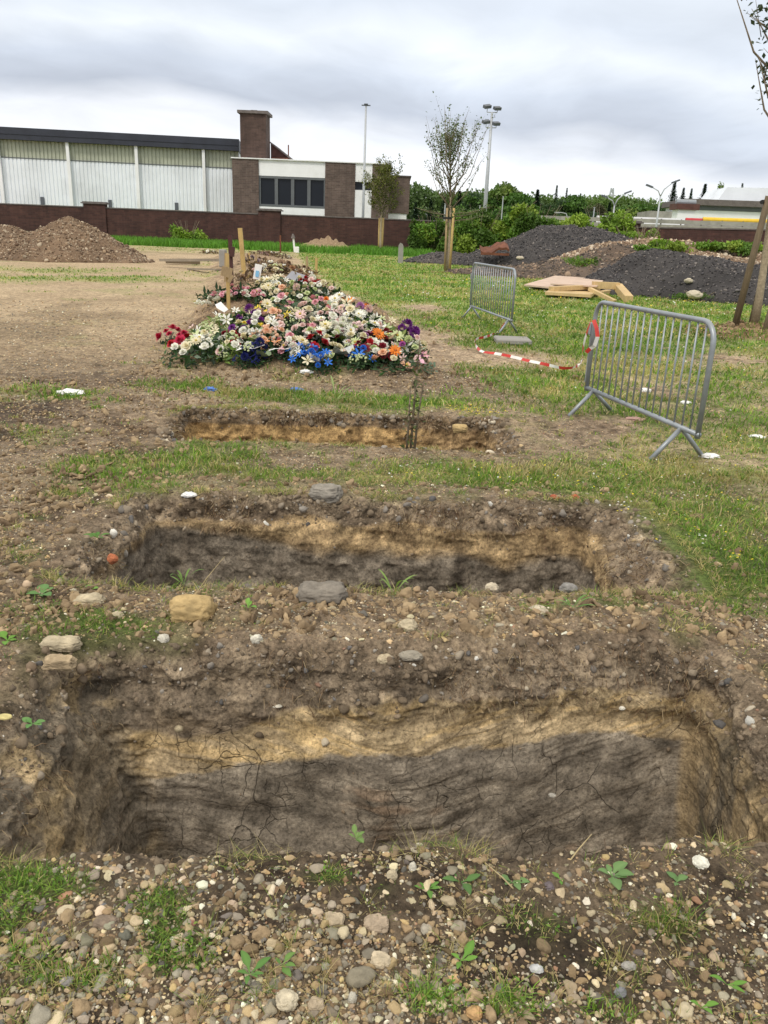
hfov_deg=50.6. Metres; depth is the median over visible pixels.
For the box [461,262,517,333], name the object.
crowd barrier
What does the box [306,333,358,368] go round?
flower bouquet
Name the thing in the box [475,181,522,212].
broadleaf tree
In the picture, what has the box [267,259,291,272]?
withered bouquet
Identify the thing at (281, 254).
withered bouquet
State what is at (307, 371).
litter
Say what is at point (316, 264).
wooden stake
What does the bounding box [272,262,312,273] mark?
withered bouquet
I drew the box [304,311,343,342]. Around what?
flower bouquet
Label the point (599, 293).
wooden beam
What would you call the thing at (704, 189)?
conifer tree
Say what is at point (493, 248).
rusty sheet
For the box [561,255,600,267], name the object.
weed clump
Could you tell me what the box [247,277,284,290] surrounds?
flower bouquet
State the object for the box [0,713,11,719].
stone
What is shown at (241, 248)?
wooden stake
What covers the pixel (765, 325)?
tree stake
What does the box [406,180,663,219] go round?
woods
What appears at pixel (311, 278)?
flower bouquet
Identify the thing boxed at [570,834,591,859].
straw stem
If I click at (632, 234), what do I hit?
bush
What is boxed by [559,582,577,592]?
stone
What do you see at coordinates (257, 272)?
grave sign
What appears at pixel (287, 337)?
flower bouquet
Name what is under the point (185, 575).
weed plant
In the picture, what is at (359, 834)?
weed plant
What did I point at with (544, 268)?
soil heap
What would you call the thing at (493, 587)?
stone
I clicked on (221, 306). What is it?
paper wrap
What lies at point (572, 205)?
broadleaf tree
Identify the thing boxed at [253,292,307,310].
flower bouquet
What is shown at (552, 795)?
stone
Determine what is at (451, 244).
tree stake
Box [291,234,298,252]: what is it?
garden figure
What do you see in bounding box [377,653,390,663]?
stone
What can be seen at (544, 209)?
broadleaf tree
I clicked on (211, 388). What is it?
litter
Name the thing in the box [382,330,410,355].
flower bouquet
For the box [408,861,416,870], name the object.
stone
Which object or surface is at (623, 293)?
wooden beam
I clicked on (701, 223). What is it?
road parapet
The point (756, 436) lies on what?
litter
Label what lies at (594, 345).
tape end
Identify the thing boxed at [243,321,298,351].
flower bouquet
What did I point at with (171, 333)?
flower bouquet
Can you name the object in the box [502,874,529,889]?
weed plant
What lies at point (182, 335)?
flower bouquet
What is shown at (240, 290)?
funeral wreath
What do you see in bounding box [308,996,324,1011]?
stone
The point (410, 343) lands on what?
flower bouquet
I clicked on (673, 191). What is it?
conifer tree
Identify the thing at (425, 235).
bush
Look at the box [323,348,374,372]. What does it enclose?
flower bouquet
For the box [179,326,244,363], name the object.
flower bouquet
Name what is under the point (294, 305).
flower bouquet
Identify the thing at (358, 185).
window
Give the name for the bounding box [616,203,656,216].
broadleaf tree
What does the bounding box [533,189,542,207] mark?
conifer tree
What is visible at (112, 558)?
brick piece
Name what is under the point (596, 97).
sky
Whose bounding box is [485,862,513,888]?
straw stem
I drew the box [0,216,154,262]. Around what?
soil heap
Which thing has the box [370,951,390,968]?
rock
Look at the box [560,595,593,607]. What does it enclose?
weed plant
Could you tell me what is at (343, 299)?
flower bouquet
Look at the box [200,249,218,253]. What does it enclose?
withered bouquet
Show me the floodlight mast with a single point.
(495, 108)
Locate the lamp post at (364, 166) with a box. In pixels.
[362,103,370,217]
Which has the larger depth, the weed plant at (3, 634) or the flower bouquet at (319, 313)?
the flower bouquet at (319, 313)
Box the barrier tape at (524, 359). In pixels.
[474,317,590,369]
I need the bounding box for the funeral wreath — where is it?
[194,281,269,304]
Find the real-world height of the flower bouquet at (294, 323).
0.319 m
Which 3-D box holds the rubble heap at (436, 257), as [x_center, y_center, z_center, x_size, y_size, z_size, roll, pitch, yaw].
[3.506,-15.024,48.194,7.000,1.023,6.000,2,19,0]
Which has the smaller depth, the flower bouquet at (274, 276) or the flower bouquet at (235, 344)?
the flower bouquet at (235, 344)
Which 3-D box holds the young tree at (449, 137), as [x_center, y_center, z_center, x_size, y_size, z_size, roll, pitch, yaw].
[3.289,-14.740,36.832,3.632,7.354,3.531,2,19,0]
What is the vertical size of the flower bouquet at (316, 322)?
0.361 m
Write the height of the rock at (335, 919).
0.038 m
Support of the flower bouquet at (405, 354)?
on the ground at (150, 793)
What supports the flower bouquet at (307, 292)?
on the ground at (150, 793)
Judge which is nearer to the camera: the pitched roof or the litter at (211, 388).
the litter at (211, 388)
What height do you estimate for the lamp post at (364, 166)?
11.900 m
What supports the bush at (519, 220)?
on the ground at (150, 793)
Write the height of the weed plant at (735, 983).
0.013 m
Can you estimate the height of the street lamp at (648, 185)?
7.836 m
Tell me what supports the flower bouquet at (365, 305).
on the ground at (150, 793)
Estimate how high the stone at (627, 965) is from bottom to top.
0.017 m
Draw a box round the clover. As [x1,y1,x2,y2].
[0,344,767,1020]
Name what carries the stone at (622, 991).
on the ground at (150, 793)
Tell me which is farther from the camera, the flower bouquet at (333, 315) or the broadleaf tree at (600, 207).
the broadleaf tree at (600, 207)
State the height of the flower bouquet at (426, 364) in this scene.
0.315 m
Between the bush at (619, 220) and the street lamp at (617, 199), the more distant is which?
the street lamp at (617, 199)
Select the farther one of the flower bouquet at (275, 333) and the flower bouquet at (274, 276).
the flower bouquet at (274, 276)
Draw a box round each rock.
[39,635,82,651]
[41,654,77,670]
[73,592,105,605]
[93,914,119,929]
[169,594,217,622]
[295,580,347,604]
[308,483,342,502]
[325,911,344,927]
[364,913,388,932]
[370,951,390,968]
[452,424,467,432]
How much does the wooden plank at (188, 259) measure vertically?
0.253 m
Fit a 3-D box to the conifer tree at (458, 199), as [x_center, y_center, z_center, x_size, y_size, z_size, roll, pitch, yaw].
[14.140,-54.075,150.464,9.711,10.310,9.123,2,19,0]
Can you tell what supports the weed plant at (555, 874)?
on the ground at (150, 793)
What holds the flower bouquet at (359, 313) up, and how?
on the ground at (150, 793)
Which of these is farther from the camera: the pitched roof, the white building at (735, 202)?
the white building at (735, 202)
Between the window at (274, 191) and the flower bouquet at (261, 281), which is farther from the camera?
the window at (274, 191)
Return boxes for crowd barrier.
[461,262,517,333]
[567,300,716,460]
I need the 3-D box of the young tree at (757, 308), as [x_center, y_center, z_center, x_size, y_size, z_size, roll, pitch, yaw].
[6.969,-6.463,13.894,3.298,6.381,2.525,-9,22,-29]
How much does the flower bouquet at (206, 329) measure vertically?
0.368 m
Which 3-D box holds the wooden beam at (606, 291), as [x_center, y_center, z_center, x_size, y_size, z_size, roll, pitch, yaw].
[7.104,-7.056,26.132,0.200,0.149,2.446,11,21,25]
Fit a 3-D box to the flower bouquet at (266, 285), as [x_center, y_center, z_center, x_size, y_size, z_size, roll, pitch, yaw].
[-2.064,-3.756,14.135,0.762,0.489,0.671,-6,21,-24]
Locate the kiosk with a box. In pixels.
[669,199,699,218]
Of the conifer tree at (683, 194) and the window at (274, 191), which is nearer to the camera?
the window at (274, 191)
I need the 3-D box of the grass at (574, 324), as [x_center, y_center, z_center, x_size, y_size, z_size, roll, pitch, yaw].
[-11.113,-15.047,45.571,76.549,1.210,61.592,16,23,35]
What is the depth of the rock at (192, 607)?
3.47 m
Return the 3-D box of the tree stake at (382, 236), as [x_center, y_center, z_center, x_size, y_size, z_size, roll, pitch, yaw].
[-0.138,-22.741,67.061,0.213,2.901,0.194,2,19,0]
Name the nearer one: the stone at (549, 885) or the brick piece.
the stone at (549, 885)
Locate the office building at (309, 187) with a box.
[231,157,410,218]
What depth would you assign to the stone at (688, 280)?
25.05 m
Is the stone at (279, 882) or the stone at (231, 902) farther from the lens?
the stone at (279, 882)
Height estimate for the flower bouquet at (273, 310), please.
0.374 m
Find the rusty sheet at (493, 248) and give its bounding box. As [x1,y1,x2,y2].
[480,242,508,255]
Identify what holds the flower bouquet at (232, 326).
on the ground at (150, 793)
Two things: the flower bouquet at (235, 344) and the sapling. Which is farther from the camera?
the flower bouquet at (235, 344)
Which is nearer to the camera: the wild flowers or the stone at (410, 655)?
the stone at (410, 655)
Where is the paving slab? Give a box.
[493,335,531,345]
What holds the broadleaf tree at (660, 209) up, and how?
on the ground at (150, 793)
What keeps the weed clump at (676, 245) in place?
on the soil heap at (733, 256)
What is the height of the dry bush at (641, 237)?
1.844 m
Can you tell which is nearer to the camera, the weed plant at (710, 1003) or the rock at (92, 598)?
the weed plant at (710, 1003)
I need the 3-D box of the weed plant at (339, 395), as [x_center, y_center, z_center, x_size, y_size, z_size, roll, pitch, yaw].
[-0.496,-1.201,8.039,0.294,0.232,0.343,12,21,25]
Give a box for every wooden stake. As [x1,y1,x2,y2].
[224,253,227,281]
[228,235,234,283]
[238,228,246,278]
[315,258,317,274]
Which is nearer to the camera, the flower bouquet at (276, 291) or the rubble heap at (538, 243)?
the flower bouquet at (276, 291)
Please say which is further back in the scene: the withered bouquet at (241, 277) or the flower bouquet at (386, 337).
the withered bouquet at (241, 277)
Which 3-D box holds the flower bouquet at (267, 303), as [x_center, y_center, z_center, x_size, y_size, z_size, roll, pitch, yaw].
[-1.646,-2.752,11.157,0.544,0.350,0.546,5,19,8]
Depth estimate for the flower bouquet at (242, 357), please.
9.66 m
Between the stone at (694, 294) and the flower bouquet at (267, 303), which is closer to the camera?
the flower bouquet at (267, 303)
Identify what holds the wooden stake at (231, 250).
on the ground at (150, 793)
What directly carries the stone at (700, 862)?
on the ground at (150, 793)
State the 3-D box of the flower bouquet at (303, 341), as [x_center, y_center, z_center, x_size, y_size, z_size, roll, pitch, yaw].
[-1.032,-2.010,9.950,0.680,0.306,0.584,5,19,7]
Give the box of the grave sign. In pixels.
[253,264,261,279]
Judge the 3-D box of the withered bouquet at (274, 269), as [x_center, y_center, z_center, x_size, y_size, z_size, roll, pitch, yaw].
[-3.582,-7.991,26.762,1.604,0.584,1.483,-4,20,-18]
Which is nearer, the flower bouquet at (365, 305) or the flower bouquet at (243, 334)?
the flower bouquet at (243, 334)
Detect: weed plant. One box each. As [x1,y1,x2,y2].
[0,631,15,644]
[22,717,44,727]
[26,584,53,595]
[83,532,108,537]
[171,568,203,583]
[237,950,270,983]
[242,598,256,607]
[275,952,294,976]
[323,375,354,399]
[349,824,364,842]
[378,569,414,593]
[414,881,441,898]
[442,873,479,893]
[451,940,476,968]
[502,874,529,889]
[552,872,562,884]
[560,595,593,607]
[598,861,633,889]
[667,871,687,885]
[690,1000,718,1013]
[709,974,746,992]
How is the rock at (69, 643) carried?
on the ground at (150, 793)
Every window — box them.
[259,175,324,208]
[355,182,369,189]
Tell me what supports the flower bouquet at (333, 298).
on the ground at (150, 793)
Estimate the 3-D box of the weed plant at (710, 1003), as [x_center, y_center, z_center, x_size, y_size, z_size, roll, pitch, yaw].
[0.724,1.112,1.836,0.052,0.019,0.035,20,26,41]
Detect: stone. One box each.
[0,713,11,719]
[34,951,47,959]
[59,976,73,987]
[112,611,123,618]
[148,883,156,888]
[157,634,169,642]
[174,725,182,732]
[227,900,235,905]
[250,634,262,643]
[275,879,282,885]
[275,988,298,1011]
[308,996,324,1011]
[348,991,356,1003]
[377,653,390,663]
[386,869,397,880]
[397,618,417,631]
[398,650,422,660]
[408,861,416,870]
[466,1005,482,1020]
[485,582,498,592]
[528,605,547,614]
[529,964,543,973]
[545,881,554,890]
[548,793,555,797]
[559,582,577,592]
[614,987,626,998]
[621,961,635,970]
[684,278,692,282]
[686,290,702,298]
[692,855,709,868]
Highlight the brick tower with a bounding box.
[237,110,271,157]
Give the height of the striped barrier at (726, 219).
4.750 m
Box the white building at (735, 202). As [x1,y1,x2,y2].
[637,187,767,218]
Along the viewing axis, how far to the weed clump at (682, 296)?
24.59 m
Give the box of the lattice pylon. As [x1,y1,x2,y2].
[605,188,615,197]
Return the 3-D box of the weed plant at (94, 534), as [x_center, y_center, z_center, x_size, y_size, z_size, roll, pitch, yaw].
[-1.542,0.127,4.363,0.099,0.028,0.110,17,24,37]
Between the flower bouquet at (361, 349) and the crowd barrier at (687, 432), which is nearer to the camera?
the crowd barrier at (687, 432)
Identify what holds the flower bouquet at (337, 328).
on the ground at (150, 793)
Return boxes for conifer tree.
[408,202,420,219]
[423,200,435,219]
[433,197,448,219]
[451,191,462,219]
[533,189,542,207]
[552,185,557,208]
[607,202,611,214]
[668,180,677,200]
[678,187,685,198]
[697,184,706,198]
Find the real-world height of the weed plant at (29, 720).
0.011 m
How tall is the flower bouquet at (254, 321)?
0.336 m
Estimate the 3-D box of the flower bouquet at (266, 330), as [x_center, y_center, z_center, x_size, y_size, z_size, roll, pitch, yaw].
[-1.497,-2.037,9.941,0.567,0.452,0.674,-11,23,-33]
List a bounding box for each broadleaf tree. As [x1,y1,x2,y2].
[455,193,483,214]
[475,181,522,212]
[489,192,541,220]
[539,202,558,215]
[553,195,598,221]
[586,203,608,221]
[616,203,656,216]
[653,206,665,210]
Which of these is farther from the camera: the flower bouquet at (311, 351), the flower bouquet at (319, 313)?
the flower bouquet at (319, 313)
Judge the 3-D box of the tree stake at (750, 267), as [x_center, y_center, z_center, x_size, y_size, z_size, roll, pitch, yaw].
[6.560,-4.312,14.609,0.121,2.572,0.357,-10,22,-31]
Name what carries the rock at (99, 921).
on the ground at (150, 793)
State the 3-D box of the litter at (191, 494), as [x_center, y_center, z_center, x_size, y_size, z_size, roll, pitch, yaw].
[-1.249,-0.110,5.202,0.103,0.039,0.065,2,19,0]
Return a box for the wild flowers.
[388,275,764,559]
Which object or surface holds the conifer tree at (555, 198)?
on the ground at (150, 793)
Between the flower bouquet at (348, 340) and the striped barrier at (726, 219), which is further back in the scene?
the striped barrier at (726, 219)
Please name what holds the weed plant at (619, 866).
on the ground at (150, 793)
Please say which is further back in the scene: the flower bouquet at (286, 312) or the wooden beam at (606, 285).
the wooden beam at (606, 285)
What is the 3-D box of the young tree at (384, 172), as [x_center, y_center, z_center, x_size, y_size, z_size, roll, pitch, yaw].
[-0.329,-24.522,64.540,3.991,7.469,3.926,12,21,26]
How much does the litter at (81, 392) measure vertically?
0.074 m
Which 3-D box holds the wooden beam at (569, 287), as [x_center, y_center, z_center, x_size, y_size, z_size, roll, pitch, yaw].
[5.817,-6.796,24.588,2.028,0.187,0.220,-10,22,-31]
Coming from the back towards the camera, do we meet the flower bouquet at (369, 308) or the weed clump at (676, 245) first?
the weed clump at (676, 245)
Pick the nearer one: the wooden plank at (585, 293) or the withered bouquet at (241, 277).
the withered bouquet at (241, 277)
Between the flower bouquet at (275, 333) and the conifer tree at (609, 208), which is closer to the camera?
the flower bouquet at (275, 333)
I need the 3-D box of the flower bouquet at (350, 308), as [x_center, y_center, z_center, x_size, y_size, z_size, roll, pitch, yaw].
[-0.497,-2.588,11.070,0.915,0.486,0.769,2,19,-2]
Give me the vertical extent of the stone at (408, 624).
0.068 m
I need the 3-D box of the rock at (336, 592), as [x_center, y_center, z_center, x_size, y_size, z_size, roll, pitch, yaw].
[-0.286,0.383,3.747,0.243,0.120,0.152,2,19,0]
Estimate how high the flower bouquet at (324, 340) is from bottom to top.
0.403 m
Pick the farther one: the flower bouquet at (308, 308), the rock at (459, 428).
the flower bouquet at (308, 308)
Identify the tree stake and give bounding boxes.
[378,218,380,245]
[381,218,383,246]
[444,208,447,270]
[449,208,454,268]
[732,196,767,325]
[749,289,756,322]
[762,310,767,329]
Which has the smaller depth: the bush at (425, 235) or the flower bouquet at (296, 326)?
the flower bouquet at (296, 326)
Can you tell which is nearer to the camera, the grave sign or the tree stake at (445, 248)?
the grave sign
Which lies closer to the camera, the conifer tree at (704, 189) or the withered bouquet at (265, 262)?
the withered bouquet at (265, 262)
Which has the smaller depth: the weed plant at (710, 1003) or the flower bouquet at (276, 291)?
the weed plant at (710, 1003)
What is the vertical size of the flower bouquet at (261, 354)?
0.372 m
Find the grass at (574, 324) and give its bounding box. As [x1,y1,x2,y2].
[0,234,767,1023]
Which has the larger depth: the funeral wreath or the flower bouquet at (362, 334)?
the funeral wreath
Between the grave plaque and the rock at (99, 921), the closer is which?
the rock at (99, 921)
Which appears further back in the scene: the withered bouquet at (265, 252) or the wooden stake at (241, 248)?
the withered bouquet at (265, 252)
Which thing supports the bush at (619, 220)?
on the ground at (150, 793)
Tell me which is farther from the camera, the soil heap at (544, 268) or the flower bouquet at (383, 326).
the soil heap at (544, 268)
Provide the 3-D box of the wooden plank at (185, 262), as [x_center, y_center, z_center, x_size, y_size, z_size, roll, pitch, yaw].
[-8.463,-10.521,34.199,1.396,0.123,0.300,-1,19,-9]
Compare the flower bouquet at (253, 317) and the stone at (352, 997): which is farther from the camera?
the flower bouquet at (253, 317)
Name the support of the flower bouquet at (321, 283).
on the ground at (150, 793)
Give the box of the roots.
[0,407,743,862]
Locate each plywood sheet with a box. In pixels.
[524,276,582,287]
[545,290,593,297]
[550,277,602,286]
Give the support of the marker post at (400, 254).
on the ground at (150, 793)
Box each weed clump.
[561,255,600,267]
[633,238,694,252]
[672,291,714,300]
[689,239,762,255]
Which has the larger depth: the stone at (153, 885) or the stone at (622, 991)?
the stone at (153, 885)
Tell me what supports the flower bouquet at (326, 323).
on the ground at (150, 793)
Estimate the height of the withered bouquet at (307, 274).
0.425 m
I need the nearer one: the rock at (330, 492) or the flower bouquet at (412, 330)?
the rock at (330, 492)
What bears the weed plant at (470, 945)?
on the ground at (150, 793)
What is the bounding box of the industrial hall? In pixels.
[0,127,240,211]
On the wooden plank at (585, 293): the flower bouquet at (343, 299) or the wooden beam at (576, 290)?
the wooden beam at (576, 290)
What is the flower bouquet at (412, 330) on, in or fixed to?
on the ground at (150, 793)
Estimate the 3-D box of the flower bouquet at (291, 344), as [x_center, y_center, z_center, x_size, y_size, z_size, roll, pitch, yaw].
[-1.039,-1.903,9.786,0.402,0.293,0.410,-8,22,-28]
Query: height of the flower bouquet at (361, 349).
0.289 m
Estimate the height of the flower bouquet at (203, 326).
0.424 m
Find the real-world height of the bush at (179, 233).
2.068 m
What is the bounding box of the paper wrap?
[215,302,227,311]
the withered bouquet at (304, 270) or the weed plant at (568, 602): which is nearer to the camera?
the weed plant at (568, 602)
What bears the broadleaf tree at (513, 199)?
on the ground at (150, 793)
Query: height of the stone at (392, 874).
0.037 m
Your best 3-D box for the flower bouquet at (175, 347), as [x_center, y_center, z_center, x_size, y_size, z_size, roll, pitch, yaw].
[-2.358,-1.931,9.890,0.705,0.440,0.840,-7,21,-24]
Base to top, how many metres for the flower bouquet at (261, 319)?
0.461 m
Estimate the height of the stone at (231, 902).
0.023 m
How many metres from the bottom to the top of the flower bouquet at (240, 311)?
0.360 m
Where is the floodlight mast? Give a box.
[482,104,501,211]
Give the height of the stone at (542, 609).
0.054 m
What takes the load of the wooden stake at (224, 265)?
on the ground at (150, 793)
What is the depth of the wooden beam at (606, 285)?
24.52 m
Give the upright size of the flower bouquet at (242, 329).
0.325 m
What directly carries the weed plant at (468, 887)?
on the ground at (150, 793)
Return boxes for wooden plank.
[159,259,218,260]
[166,261,199,263]
[187,268,221,270]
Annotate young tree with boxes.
[361,153,405,248]
[415,91,496,270]
[737,0,767,323]
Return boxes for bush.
[168,221,207,240]
[407,215,460,251]
[454,208,503,253]
[491,202,566,240]
[565,208,635,233]
[616,226,659,238]
[628,225,660,238]
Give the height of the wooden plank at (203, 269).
0.243 m
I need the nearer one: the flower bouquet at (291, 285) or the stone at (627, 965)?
the stone at (627, 965)
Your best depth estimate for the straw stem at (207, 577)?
3.68 m
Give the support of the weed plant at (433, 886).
on the ground at (150, 793)
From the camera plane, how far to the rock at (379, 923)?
1.99 m
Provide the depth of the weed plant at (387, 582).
3.88 m
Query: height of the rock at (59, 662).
0.063 m
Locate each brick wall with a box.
[0,201,454,247]
[631,221,765,244]
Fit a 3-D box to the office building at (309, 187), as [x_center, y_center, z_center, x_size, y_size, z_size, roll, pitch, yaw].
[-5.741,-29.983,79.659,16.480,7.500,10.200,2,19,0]
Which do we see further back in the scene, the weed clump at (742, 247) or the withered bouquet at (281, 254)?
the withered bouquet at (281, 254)
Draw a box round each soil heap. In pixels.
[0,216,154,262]
[444,243,640,278]
[549,236,761,265]
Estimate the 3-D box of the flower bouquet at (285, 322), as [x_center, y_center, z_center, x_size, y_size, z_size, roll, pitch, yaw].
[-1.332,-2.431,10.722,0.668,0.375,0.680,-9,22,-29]
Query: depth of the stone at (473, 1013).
1.79 m
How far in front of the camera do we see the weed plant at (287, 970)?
1.86 m
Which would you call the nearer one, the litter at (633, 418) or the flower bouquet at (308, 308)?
the litter at (633, 418)
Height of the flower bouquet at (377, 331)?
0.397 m
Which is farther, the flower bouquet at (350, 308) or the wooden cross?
the wooden cross
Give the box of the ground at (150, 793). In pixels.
[0,235,767,1023]
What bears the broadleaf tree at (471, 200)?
on the ground at (150, 793)
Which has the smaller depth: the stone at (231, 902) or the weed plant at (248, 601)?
the stone at (231, 902)
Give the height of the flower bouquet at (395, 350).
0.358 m
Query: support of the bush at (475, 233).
on the ground at (150, 793)
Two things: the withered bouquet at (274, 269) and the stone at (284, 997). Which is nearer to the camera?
the stone at (284, 997)
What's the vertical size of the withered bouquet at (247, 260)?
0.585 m
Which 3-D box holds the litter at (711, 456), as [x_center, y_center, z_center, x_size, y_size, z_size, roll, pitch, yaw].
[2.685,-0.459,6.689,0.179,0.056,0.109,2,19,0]
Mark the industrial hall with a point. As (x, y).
(76, 168)
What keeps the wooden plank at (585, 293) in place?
on the ground at (150, 793)
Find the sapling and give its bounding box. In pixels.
[397,339,429,448]
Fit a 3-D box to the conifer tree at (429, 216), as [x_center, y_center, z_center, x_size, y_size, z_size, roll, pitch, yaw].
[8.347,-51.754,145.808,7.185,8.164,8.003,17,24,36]
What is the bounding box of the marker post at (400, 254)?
[398,243,402,262]
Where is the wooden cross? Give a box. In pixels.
[221,254,233,309]
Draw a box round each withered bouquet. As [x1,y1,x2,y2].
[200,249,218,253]
[232,267,268,283]
[237,253,273,264]
[247,257,289,270]
[249,250,275,255]
[252,259,295,274]
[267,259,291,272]
[269,249,293,258]
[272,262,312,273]
[284,264,319,275]
[284,268,329,284]
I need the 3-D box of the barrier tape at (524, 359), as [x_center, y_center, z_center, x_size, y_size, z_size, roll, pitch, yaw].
[2.022,-2.559,11.220,1.140,0.900,6.912,0,19,-7]
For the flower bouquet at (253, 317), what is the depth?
10.52 m
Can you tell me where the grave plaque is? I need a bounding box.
[286,271,304,281]
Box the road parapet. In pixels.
[541,215,765,228]
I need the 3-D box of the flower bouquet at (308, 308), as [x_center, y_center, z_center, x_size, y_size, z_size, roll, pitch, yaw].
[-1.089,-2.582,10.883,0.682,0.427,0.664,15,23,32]
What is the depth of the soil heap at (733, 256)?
37.89 m
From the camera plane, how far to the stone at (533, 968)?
1.92 m
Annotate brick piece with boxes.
[107,553,117,564]
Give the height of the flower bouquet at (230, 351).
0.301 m
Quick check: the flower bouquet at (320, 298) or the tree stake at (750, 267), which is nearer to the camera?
the flower bouquet at (320, 298)
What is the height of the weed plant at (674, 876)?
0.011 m
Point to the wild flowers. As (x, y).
(586, 394)
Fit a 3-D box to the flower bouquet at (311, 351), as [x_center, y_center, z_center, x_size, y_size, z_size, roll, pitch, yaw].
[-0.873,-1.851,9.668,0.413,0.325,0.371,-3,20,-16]
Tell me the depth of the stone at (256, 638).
3.37 m
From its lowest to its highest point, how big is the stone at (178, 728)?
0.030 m
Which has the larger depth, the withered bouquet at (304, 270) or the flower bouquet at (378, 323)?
the withered bouquet at (304, 270)
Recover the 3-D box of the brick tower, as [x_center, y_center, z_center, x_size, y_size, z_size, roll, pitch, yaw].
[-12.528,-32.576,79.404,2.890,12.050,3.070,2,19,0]
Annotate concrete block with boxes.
[219,249,226,266]
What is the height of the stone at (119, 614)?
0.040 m
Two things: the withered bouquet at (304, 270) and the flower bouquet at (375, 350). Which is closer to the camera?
the flower bouquet at (375, 350)
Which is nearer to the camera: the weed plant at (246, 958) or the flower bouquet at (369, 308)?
the weed plant at (246, 958)
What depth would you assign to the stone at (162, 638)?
3.33 m
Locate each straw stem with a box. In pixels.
[196,556,224,593]
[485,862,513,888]
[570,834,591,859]
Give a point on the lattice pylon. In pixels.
(612, 192)
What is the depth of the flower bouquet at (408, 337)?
10.29 m
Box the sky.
[0,0,767,214]
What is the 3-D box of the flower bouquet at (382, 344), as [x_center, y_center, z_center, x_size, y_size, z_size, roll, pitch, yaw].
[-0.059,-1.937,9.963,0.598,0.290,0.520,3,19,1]
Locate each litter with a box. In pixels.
[56,388,83,394]
[181,491,196,497]
[203,386,216,390]
[299,369,313,373]
[626,416,644,420]
[698,453,720,458]
[750,434,765,438]
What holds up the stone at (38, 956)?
on the ground at (150, 793)
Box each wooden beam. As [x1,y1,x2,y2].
[549,285,594,290]
[556,289,599,290]
[588,287,615,301]
[592,281,619,288]
[593,290,610,295]
[613,284,633,302]
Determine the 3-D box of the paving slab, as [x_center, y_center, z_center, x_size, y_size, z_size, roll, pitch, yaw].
[2.068,-2.761,13.080,0.560,0.090,0.500,2,19,0]
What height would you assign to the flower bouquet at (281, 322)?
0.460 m
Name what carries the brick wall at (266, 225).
on the ground at (150, 793)
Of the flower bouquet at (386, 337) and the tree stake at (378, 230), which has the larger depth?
the tree stake at (378, 230)
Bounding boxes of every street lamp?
[601,190,631,215]
[645,179,679,226]
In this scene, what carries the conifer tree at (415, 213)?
on the ground at (150, 793)
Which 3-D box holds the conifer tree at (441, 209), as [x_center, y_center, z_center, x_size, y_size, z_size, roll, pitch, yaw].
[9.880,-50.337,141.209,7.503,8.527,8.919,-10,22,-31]
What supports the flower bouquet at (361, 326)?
on the ground at (150, 793)
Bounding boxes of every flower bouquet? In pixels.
[156,324,181,343]
[161,334,222,368]
[167,330,190,354]
[174,322,227,343]
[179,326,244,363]
[187,311,236,334]
[198,330,253,365]
[202,307,250,329]
[212,336,257,362]
[215,326,268,344]
[221,319,268,336]
[227,303,275,328]
[229,319,263,340]
[230,332,260,355]
[230,342,263,369]
[238,314,282,339]
[240,327,286,363]
[240,337,273,367]
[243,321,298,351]
[245,282,286,304]
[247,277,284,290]
[248,299,278,317]
[249,307,289,325]
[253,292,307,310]
[259,317,297,340]
[260,273,289,286]
[261,332,308,363]
[262,283,297,304]
[266,314,306,335]
[268,318,316,342]
[272,275,313,298]
[272,297,325,319]
[274,335,324,362]
[275,307,306,324]
[282,303,322,328]
[283,281,329,305]
[283,341,308,367]
[291,295,343,316]
[291,312,333,330]
[291,322,332,344]
[292,320,345,347]
[294,343,325,368]
[296,274,322,287]
[298,279,345,295]
[298,330,328,357]
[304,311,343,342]
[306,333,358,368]
[306,348,340,376]
[309,295,344,315]
[309,307,355,333]
[311,316,364,343]
[318,303,379,328]
[322,292,372,312]
[322,334,360,358]
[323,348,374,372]
[333,321,374,348]
[334,311,378,337]
[339,331,370,349]
[343,345,376,368]
[344,302,387,326]
[346,312,394,332]
[352,338,386,368]
[353,301,376,319]
[356,320,392,339]
[358,328,388,348]
[358,342,400,368]
[364,327,407,345]
[366,345,414,375]
[369,315,407,339]
[376,341,410,361]
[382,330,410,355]
[387,335,428,356]
[396,349,437,374]
[398,318,427,349]
[399,334,431,362]
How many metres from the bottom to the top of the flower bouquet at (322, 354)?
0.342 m
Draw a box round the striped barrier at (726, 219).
[596,216,766,227]
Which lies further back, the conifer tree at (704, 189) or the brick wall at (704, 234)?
the conifer tree at (704, 189)
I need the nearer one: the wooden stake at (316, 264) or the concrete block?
the concrete block
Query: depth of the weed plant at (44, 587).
3.73 m
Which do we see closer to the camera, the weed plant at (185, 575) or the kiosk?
the weed plant at (185, 575)
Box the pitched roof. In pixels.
[270,142,291,158]
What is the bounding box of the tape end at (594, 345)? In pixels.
[585,319,599,353]
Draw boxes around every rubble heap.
[403,251,465,264]
[457,224,634,266]
[585,248,767,306]
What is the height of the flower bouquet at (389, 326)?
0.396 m
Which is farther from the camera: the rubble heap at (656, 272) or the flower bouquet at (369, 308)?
the rubble heap at (656, 272)

